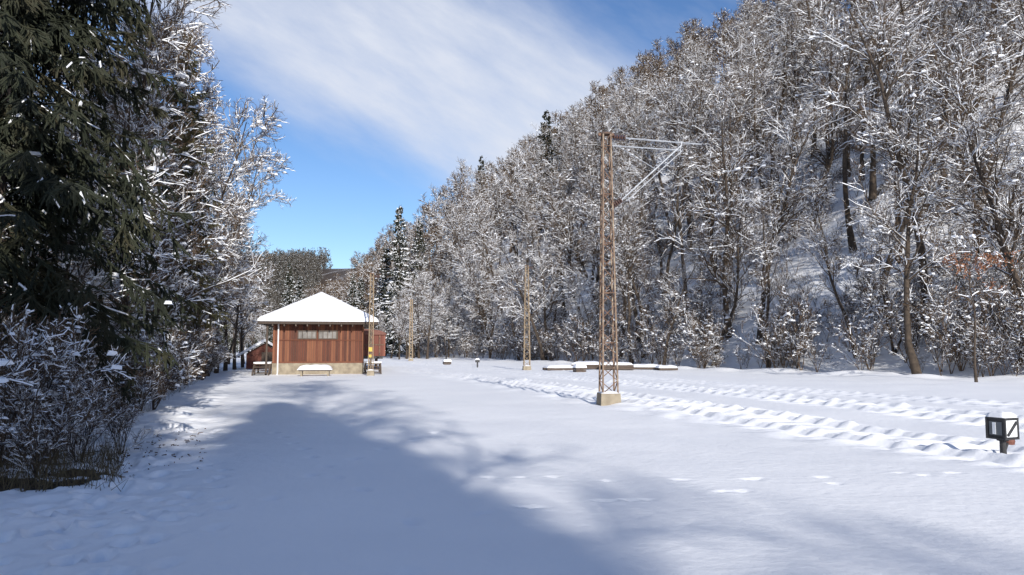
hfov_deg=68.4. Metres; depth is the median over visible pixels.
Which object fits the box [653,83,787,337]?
bare tree
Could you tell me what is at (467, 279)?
bare tree
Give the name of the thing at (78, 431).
bare shrub
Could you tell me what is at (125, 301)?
bare tree
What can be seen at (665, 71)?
bare tree
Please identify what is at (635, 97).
bare tree
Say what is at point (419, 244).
spruce tree
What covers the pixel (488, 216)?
bare tree
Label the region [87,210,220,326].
bare tree
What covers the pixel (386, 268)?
spruce tree
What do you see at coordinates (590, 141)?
bare tree
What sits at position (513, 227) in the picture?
bare tree
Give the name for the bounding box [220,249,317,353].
distant spruce wood
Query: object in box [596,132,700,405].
catenary mast
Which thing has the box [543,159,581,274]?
bare tree
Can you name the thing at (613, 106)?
bare tree
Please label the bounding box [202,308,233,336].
bare tree
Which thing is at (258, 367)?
loading steps
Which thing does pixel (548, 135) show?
spruce tree
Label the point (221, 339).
bare shrub
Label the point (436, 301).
bare tree
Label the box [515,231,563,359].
bare tree
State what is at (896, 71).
bare tree
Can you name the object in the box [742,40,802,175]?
bare tree
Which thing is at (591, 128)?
bare tree
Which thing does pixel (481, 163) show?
spruce tree
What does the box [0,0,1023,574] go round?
ground
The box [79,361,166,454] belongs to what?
bare shrub
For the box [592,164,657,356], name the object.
bare tree
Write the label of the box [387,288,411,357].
bare tree
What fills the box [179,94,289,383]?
bare tree
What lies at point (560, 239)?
bare tree
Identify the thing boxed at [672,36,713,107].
bare tree
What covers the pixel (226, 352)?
bare shrub
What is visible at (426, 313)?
bare tree
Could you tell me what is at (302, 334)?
window
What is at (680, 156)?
bare tree
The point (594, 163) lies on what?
bare tree
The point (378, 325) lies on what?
bare tree
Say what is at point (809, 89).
bare tree
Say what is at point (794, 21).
bare tree
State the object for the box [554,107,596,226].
bare tree
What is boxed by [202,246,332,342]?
distant wood
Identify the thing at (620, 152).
bare tree
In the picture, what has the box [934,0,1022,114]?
bare tree
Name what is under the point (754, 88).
bare tree
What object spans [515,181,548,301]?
bare tree
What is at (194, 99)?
spruce tree
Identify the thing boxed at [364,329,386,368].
freight wagon
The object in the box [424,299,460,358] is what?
bare tree
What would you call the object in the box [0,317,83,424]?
bare shrub
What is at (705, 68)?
bare tree
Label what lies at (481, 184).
bare tree
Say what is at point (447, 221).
bare tree
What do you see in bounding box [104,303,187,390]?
bare shrub
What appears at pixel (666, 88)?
bare tree
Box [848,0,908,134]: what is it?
bare tree
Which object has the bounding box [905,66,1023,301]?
bare tree
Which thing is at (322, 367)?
timber bench
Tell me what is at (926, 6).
bare tree
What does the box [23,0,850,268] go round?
sky
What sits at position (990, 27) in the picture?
bare tree
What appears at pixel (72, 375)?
bare shrub
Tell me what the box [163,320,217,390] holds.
bare shrub
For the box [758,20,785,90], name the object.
bare tree
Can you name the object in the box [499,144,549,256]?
bare tree
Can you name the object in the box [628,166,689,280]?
bare tree
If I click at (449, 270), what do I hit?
bare tree
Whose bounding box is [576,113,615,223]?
bare tree
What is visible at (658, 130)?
bare tree
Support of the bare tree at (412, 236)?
on the ground at (886, 464)
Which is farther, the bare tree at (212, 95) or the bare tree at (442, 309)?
the bare tree at (442, 309)
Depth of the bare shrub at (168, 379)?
23.96 m
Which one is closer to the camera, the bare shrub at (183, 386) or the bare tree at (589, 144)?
the bare shrub at (183, 386)
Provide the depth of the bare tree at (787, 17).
127.77 m
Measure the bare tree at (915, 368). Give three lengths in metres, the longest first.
17.524 x 8.610 x 6.930 m
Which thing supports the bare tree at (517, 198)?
on the ground at (886, 464)
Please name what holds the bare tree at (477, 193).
on the ground at (886, 464)
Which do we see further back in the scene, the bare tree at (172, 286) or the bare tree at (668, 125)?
the bare tree at (668, 125)
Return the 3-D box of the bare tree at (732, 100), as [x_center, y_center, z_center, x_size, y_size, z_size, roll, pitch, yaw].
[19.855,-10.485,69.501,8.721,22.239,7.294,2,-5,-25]
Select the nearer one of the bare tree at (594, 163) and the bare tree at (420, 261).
the bare tree at (594, 163)
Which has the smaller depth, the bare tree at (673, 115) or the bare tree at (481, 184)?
the bare tree at (673, 115)
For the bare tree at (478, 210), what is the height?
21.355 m
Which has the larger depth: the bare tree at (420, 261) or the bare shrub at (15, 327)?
the bare tree at (420, 261)
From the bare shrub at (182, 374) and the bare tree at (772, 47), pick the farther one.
the bare tree at (772, 47)
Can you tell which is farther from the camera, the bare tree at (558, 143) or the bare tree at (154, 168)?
the bare tree at (558, 143)
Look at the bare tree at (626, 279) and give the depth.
67.68 m
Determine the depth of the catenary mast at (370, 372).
43.41 m
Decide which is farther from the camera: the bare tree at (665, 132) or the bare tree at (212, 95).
the bare tree at (665, 132)
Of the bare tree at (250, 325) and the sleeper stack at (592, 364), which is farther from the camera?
the bare tree at (250, 325)
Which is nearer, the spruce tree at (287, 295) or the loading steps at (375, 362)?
the loading steps at (375, 362)
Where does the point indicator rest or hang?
on the ground at (886, 464)
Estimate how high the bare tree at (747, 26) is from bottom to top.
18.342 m
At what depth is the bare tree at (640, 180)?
88.15 m
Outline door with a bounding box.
[261,352,272,368]
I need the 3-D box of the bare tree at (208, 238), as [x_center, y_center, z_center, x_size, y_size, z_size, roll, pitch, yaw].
[-12.254,-3.147,24.660,5.605,13.612,4.572,-1,-4,-16]
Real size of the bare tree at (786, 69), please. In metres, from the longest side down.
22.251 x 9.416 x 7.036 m
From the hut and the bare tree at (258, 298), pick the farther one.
the bare tree at (258, 298)
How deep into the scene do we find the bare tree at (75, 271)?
19.21 m
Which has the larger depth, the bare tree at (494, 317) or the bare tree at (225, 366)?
the bare tree at (494, 317)
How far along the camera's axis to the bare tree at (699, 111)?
86.43 m
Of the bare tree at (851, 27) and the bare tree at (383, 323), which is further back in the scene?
the bare tree at (383, 323)
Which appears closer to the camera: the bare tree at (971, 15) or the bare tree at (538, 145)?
the bare tree at (971, 15)
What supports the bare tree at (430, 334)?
on the ground at (886, 464)
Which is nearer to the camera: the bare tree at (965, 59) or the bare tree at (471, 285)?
the bare tree at (965, 59)
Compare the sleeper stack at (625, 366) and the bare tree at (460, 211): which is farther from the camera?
the bare tree at (460, 211)
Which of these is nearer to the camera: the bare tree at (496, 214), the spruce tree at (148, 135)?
the spruce tree at (148, 135)
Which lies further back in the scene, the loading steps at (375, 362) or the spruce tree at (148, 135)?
the loading steps at (375, 362)
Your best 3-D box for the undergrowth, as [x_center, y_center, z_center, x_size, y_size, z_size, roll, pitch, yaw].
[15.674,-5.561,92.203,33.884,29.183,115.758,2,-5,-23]
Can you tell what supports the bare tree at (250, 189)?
on the ground at (886, 464)
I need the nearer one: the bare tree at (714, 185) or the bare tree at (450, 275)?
the bare tree at (714, 185)
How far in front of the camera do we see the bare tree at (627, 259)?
67.83 m
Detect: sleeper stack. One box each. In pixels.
[542,364,572,369]
[571,361,601,368]
[601,362,634,369]
[633,364,657,368]
[655,365,677,369]
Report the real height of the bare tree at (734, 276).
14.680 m
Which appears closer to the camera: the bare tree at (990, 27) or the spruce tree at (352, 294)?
the bare tree at (990, 27)
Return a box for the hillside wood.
[293,0,856,328]
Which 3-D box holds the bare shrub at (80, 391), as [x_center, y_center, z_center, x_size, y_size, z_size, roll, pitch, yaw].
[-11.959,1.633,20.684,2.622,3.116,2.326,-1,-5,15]
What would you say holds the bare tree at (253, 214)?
on the ground at (886, 464)
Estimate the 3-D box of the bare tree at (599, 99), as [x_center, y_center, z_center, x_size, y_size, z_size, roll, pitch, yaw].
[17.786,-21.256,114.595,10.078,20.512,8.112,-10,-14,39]
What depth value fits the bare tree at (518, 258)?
113.38 m
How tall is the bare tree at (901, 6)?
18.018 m
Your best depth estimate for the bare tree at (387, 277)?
144.73 m
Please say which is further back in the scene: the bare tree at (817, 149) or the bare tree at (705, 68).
the bare tree at (705, 68)
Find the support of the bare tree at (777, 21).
on the ground at (886, 464)
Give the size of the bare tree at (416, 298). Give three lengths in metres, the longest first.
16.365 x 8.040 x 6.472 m
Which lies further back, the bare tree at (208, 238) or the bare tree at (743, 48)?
the bare tree at (743, 48)
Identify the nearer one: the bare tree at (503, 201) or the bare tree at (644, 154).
the bare tree at (644, 154)
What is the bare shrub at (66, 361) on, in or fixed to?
on the ground at (886, 464)
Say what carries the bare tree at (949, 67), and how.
on the ground at (886, 464)
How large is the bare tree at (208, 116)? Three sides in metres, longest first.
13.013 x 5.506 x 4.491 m
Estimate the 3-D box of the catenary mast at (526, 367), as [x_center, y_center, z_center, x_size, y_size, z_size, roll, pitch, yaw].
[1.166,2.368,55.998,0.762,8.094,0.620,1,-5,-7]
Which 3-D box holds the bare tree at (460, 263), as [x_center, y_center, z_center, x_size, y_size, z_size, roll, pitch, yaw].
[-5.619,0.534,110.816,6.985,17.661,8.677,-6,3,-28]
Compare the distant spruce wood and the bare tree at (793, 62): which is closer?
the bare tree at (793, 62)
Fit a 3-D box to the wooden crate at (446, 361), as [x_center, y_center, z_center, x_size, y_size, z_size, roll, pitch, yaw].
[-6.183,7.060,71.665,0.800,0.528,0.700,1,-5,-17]
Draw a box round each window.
[298,330,316,338]
[318,330,336,338]
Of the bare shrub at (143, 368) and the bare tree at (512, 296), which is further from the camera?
the bare tree at (512, 296)
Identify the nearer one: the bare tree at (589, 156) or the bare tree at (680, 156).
the bare tree at (680, 156)
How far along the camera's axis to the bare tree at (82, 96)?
35.54 m
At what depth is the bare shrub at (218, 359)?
38.02 m
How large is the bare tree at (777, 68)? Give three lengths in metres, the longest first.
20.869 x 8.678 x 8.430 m
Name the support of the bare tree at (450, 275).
on the ground at (886, 464)
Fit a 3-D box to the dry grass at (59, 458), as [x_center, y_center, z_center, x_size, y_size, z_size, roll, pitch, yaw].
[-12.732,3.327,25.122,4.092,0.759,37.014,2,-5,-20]
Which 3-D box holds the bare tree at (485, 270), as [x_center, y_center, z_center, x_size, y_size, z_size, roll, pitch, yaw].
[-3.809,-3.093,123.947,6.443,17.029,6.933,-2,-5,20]
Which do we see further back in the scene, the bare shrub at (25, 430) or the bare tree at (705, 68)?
the bare tree at (705, 68)
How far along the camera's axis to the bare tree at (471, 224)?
148.11 m
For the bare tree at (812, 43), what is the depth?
85.08 m
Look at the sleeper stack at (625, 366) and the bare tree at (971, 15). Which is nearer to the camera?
the sleeper stack at (625, 366)
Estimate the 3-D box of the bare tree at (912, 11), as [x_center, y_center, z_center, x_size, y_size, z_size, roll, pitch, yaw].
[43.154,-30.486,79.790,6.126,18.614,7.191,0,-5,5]
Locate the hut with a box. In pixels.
[236,339,272,368]
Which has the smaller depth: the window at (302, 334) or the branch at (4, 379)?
the branch at (4, 379)
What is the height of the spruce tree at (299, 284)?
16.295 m
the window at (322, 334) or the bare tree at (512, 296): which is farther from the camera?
the bare tree at (512, 296)
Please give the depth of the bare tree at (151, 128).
34.19 m
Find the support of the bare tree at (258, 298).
on the ground at (886, 464)
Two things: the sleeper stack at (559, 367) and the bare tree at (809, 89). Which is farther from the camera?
the bare tree at (809, 89)
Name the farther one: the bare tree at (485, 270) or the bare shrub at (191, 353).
the bare tree at (485, 270)
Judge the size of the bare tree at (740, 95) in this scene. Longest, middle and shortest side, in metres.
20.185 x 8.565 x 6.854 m
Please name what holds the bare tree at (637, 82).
on the ground at (886, 464)
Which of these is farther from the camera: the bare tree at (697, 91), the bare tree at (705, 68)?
the bare tree at (705, 68)
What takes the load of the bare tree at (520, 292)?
on the ground at (886, 464)
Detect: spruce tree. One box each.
[0,0,199,407]
[100,58,165,320]
[112,35,230,388]
[278,262,297,307]
[291,276,304,302]
[346,273,359,308]
[355,277,370,328]
[370,246,401,355]
[376,205,421,356]
[407,219,432,332]
[469,156,489,256]
[522,110,565,233]
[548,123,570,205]
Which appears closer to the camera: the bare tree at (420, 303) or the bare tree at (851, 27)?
the bare tree at (851, 27)
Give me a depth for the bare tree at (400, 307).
107.15 m
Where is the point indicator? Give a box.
[985,411,1019,453]
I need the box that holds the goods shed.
[257,292,378,374]
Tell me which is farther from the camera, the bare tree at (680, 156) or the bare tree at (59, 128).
the bare tree at (680, 156)
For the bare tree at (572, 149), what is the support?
on the ground at (886, 464)
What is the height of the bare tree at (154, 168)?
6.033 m
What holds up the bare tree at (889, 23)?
on the ground at (886, 464)
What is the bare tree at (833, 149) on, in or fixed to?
on the ground at (886, 464)
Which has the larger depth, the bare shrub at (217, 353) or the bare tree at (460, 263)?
the bare tree at (460, 263)
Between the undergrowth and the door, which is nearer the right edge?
the undergrowth
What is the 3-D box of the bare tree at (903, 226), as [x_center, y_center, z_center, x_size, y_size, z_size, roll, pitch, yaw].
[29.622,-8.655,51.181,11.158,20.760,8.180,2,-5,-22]
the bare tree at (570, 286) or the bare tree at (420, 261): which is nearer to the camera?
the bare tree at (570, 286)
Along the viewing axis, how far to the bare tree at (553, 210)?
85.75 m
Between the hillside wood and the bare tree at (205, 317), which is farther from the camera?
the hillside wood
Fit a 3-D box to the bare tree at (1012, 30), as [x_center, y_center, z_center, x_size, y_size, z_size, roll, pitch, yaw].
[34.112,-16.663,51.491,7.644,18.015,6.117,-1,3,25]
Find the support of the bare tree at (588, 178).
on the ground at (886, 464)
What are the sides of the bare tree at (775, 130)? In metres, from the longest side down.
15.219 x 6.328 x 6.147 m
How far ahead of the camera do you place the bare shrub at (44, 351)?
10.42 m
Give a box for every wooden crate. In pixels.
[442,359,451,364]
[572,363,586,371]
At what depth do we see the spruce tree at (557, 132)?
148.41 m
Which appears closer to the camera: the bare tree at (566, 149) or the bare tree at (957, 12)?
the bare tree at (957, 12)
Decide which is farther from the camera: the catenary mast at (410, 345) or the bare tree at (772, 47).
the bare tree at (772, 47)
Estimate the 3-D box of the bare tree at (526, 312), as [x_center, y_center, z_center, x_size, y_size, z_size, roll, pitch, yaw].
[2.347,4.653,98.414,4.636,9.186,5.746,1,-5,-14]
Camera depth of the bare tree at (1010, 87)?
53.81 m
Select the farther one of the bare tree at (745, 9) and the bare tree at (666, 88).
the bare tree at (745, 9)
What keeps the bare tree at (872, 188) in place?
on the ground at (886, 464)
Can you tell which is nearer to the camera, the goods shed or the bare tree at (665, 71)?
the goods shed
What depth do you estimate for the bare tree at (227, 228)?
37.10 m
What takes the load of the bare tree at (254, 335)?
on the ground at (886, 464)
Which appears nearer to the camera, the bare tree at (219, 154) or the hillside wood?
the bare tree at (219, 154)
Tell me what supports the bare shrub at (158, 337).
on the ground at (886, 464)
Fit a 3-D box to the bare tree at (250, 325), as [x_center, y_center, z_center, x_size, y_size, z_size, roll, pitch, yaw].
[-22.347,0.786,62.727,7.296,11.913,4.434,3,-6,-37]
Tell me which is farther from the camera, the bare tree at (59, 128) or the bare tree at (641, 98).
the bare tree at (641, 98)
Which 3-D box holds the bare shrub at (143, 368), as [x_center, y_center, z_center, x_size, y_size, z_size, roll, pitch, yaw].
[-9.652,2.063,19.167,2.174,2.370,2.147,3,-5,-33]
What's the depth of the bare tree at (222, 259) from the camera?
36.26 m
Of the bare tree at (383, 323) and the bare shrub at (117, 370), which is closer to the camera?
the bare shrub at (117, 370)
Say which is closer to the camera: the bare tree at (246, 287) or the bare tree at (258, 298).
the bare tree at (246, 287)
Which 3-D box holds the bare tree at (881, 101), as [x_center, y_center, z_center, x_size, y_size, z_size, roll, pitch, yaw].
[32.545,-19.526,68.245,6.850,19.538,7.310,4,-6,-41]
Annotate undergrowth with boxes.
[395,66,1023,376]
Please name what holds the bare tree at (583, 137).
on the ground at (886, 464)
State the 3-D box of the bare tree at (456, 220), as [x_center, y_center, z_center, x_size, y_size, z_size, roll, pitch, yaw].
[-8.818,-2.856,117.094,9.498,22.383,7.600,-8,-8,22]
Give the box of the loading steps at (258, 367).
[251,362,271,375]
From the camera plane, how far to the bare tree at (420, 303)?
119.54 m
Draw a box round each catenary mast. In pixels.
[367,273,379,375]
[406,299,412,360]
[522,265,532,369]
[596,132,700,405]
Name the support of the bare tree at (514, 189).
on the ground at (886, 464)
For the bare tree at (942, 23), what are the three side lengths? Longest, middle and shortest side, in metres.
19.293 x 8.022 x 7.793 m
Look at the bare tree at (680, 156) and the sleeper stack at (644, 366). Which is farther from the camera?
the bare tree at (680, 156)
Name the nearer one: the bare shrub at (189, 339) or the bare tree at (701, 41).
the bare shrub at (189, 339)
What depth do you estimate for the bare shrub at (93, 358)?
15.30 m
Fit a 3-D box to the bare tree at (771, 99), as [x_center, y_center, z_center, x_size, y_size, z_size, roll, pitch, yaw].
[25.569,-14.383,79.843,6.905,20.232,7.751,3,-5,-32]
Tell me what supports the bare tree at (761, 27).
on the ground at (886, 464)
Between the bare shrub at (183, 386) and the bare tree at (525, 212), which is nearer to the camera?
the bare shrub at (183, 386)
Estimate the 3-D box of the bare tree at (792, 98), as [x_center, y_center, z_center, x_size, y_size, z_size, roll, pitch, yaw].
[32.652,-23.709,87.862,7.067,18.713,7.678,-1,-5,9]
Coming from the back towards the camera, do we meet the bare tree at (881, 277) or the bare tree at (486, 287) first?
the bare tree at (486, 287)
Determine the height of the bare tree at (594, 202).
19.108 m
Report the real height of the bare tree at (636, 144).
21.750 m
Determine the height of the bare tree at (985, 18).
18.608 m
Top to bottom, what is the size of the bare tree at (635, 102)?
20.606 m
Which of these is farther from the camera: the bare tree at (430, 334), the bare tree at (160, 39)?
the bare tree at (430, 334)
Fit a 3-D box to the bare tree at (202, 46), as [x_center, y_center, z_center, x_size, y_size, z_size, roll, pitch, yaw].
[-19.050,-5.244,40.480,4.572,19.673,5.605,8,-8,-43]
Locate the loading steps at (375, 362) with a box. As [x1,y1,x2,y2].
[364,361,381,373]
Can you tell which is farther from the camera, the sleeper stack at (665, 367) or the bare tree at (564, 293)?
the bare tree at (564, 293)
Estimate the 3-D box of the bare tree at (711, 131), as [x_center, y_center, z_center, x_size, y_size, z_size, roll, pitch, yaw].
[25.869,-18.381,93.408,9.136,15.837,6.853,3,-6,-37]
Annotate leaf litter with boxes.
[14,428,205,485]
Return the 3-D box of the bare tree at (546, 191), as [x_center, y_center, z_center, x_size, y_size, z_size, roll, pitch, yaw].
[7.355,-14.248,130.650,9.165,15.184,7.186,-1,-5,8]
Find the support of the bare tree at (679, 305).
on the ground at (886, 464)
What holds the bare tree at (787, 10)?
on the ground at (886, 464)
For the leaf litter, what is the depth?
11.46 m
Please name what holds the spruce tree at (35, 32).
on the ground at (886, 464)
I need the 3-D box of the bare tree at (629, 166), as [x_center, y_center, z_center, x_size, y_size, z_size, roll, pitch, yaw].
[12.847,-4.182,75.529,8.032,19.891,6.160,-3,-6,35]
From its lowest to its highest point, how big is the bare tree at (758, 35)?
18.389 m
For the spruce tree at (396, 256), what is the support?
on the ground at (886, 464)
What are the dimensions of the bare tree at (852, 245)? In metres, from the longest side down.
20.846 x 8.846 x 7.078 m
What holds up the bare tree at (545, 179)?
on the ground at (886, 464)
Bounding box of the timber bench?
[297,364,332,375]
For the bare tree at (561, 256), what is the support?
on the ground at (886, 464)
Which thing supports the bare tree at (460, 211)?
on the ground at (886, 464)
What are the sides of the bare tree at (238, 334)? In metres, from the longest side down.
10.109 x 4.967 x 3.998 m
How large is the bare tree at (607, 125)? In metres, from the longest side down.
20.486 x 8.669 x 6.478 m
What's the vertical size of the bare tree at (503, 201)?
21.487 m
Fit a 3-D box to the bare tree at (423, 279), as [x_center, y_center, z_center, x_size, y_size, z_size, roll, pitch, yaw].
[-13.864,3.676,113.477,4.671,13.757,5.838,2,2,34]
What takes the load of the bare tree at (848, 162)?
on the ground at (886, 464)
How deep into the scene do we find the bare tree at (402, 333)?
103.85 m
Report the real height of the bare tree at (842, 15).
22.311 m
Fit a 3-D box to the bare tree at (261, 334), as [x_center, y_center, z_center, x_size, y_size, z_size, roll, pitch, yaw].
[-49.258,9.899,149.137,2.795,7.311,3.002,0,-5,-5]
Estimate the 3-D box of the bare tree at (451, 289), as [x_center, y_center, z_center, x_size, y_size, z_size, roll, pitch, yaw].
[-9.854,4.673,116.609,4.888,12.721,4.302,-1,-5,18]
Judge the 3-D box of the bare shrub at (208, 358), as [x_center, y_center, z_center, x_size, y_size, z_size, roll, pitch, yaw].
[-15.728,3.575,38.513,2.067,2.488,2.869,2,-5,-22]
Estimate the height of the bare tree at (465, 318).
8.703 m
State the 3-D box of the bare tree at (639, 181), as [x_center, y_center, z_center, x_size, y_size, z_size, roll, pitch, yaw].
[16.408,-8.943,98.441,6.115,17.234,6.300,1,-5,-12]
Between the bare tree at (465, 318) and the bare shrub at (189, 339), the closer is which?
the bare shrub at (189, 339)
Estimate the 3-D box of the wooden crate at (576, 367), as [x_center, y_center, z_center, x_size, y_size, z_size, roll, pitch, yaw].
[4.457,5.294,49.736,0.800,0.562,0.700,1,-5,-17]
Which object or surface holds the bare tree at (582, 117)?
on the ground at (886, 464)
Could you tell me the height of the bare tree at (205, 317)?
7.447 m
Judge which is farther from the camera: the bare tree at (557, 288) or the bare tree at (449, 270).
the bare tree at (449, 270)
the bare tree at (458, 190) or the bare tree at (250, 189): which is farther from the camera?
the bare tree at (458, 190)
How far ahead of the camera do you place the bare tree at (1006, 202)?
38.92 m
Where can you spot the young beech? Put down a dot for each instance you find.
(989, 257)
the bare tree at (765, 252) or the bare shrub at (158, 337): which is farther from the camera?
the bare tree at (765, 252)
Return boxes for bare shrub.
[0,302,139,465]
[0,305,45,426]
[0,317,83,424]
[0,331,90,435]
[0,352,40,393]
[0,362,103,477]
[0,364,91,454]
[13,354,131,461]
[29,311,85,421]
[32,348,92,421]
[37,353,97,423]
[57,338,107,410]
[74,319,118,401]
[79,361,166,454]
[91,322,182,410]
[94,335,168,392]
[98,308,187,398]
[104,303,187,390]
[117,314,211,409]
[157,357,183,394]
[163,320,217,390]
[169,334,203,381]
[169,355,190,389]
[182,324,210,383]
[189,325,231,379]
[189,337,224,377]
[192,334,231,378]
[200,327,226,375]
[212,343,236,370]
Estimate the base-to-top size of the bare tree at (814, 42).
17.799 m
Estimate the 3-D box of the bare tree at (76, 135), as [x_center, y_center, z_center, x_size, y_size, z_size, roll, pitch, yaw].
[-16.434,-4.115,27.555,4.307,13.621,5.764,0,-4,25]
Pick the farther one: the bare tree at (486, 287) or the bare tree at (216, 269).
the bare tree at (486, 287)
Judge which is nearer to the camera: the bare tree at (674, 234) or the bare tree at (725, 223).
the bare tree at (725, 223)
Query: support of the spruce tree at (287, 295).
on the ground at (886, 464)
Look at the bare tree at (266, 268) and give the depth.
78.45 m
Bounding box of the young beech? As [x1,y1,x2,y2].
[930,218,1020,381]
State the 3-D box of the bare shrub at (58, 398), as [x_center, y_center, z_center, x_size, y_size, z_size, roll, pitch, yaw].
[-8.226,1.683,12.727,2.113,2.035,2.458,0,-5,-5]
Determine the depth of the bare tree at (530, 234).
101.98 m
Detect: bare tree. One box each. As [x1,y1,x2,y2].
[0,137,190,429]
[6,70,86,256]
[6,175,163,406]
[7,0,148,203]
[12,249,192,395]
[25,24,141,326]
[34,0,229,363]
[34,1,104,264]
[40,50,271,390]
[47,2,233,394]
[64,38,240,267]
[73,28,214,408]
[74,61,180,255]
[81,230,225,325]
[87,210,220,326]
[107,263,231,336]
[143,98,250,341]
[155,18,215,231]
[168,73,235,274]
[170,119,236,336]
[174,133,256,378]
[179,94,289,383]
[183,278,229,340]
[194,161,265,372]
[195,195,273,370]
[200,149,296,376]
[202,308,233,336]
[219,210,268,369]
[223,263,276,363]
[227,250,269,363]
[228,303,248,357]
[229,242,271,367]
[240,295,269,350]
[258,325,269,343]
[371,301,390,335]
[376,256,407,333]
[378,313,388,336]
[386,283,422,358]
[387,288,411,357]
[390,252,435,357]
[392,305,413,358]
[395,266,423,342]
[403,215,443,299]
[407,268,433,357]
[407,290,434,357]
[411,271,450,358]
[414,285,440,356]
[418,252,464,344]
[419,294,455,357]
[424,185,477,300]
[424,202,483,332]
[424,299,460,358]
[430,235,463,302]
[433,279,464,357]
[435,181,472,294]
[443,304,476,357]
[445,236,498,351]
[445,268,466,342]
[448,196,474,286]
[453,243,494,331]
[456,196,505,331]
[456,246,491,354]
[457,156,515,259]
[457,250,480,327]
[460,198,480,252]
[461,181,495,265]
[471,205,508,291]
[472,219,510,319]
[473,172,517,264]
[475,219,547,359]
[476,260,519,357]
[482,183,512,267]
[494,259,534,359]
[497,188,527,261]
[498,157,549,288]
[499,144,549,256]
[500,157,533,250]
[509,213,547,333]
[511,250,554,299]
[511,290,543,354]
[512,122,549,236]
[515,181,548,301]
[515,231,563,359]
[516,144,599,322]
[516,165,548,275]
[527,186,571,325]
[531,166,570,229]
[532,214,587,337]
[537,187,591,341]
[539,268,581,326]
[542,158,591,263]
[542,220,578,309]
[543,123,581,222]
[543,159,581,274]
[547,115,589,196]
[549,134,582,239]
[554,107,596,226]
[557,265,618,358]
[560,133,611,266]
[565,138,606,280]
[565,191,623,336]
[566,102,598,201]
[569,126,615,262]
[574,149,617,300]
[575,125,596,171]
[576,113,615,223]
[577,117,607,177]
[581,108,610,206]
[582,157,631,294]
[591,115,647,257]
[592,131,649,272]
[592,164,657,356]
[593,89,659,205]
[597,183,659,357]
[597,196,662,363]
[598,91,640,183]
[599,113,639,218]
[604,149,672,343]
[608,68,669,203]
[610,105,673,235]
[612,79,653,150]
[613,75,652,152]
[615,149,668,289]
[615,153,656,272]
[619,81,652,140]
[627,69,698,227]
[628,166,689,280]
[644,102,676,187]
[649,60,692,180]
[651,128,715,323]
[652,78,691,211]
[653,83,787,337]
[653,243,707,364]
[656,66,722,225]
[656,78,728,203]
[656,101,680,159]
[656,129,709,291]
[660,56,723,246]
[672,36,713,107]
[676,101,752,282]
[682,77,754,204]
[684,41,713,101]
[684,58,775,291]
[686,35,718,109]
[687,41,727,115]
[701,19,771,160]
[703,38,775,201]
[703,180,780,365]
[706,52,765,205]
[711,45,783,256]
[713,58,793,245]
[720,29,802,211]
[726,0,774,74]
[726,24,766,78]
[733,5,763,62]
[735,182,797,367]
[738,19,794,78]
[738,26,780,144]
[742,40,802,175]
[743,1,784,86]
[743,89,861,343]
[756,104,830,284]
[757,1,812,184]
[758,0,799,87]
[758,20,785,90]
[763,4,824,163]
[767,0,834,156]
[768,0,819,54]
[770,0,801,96]
[770,14,819,137]
[778,0,823,83]
[781,2,839,109]
[787,16,878,226]
[788,0,965,334]
[789,0,828,93]
[790,178,857,357]
[794,0,871,153]
[795,47,872,198]
[800,0,909,251]
[824,0,863,82]
[827,0,878,109]
[827,0,914,180]
[829,12,898,176]
[831,186,969,354]
[836,72,977,373]
[843,0,943,199]
[847,0,926,112]
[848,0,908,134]
[855,0,953,131]
[856,25,953,262]
[862,7,1023,307]
[886,0,994,255]
[890,0,960,140]
[890,14,1023,326]
[898,0,942,74]
[903,0,1013,158]
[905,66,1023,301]
[908,0,1007,196]
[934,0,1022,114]
[945,0,1023,157]
[950,0,1015,94]
[963,0,1023,61]
[970,0,1023,208]
[980,88,1023,366]
[981,0,1023,28]
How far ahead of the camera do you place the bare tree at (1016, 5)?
57.78 m
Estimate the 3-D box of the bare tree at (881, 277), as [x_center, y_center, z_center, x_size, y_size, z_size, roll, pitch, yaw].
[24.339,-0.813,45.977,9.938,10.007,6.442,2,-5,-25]
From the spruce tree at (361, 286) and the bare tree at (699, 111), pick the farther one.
the spruce tree at (361, 286)
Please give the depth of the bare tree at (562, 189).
112.16 m
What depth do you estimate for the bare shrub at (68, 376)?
14.72 m
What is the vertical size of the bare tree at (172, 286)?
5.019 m
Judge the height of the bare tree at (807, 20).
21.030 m
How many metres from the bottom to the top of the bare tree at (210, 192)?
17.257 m
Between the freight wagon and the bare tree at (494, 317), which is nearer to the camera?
the freight wagon
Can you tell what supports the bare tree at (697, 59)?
on the ground at (886, 464)
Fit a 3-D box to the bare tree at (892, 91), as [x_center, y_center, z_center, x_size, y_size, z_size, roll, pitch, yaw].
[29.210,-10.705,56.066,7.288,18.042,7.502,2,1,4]
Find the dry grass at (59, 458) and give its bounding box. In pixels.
[0,375,208,491]
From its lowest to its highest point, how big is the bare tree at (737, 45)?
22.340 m
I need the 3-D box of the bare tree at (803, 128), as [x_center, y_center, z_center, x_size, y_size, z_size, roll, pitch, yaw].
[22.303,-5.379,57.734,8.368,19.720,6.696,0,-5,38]
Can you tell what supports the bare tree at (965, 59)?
on the ground at (886, 464)
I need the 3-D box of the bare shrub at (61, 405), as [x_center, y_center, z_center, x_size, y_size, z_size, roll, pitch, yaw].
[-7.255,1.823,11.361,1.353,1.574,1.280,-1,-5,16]
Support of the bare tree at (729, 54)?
on the ground at (886, 464)
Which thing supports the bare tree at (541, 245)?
on the ground at (886, 464)
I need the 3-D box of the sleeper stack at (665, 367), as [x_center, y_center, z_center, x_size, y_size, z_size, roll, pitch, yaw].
[10.984,5.687,53.718,1.395,0.372,1.200,0,-5,-4]

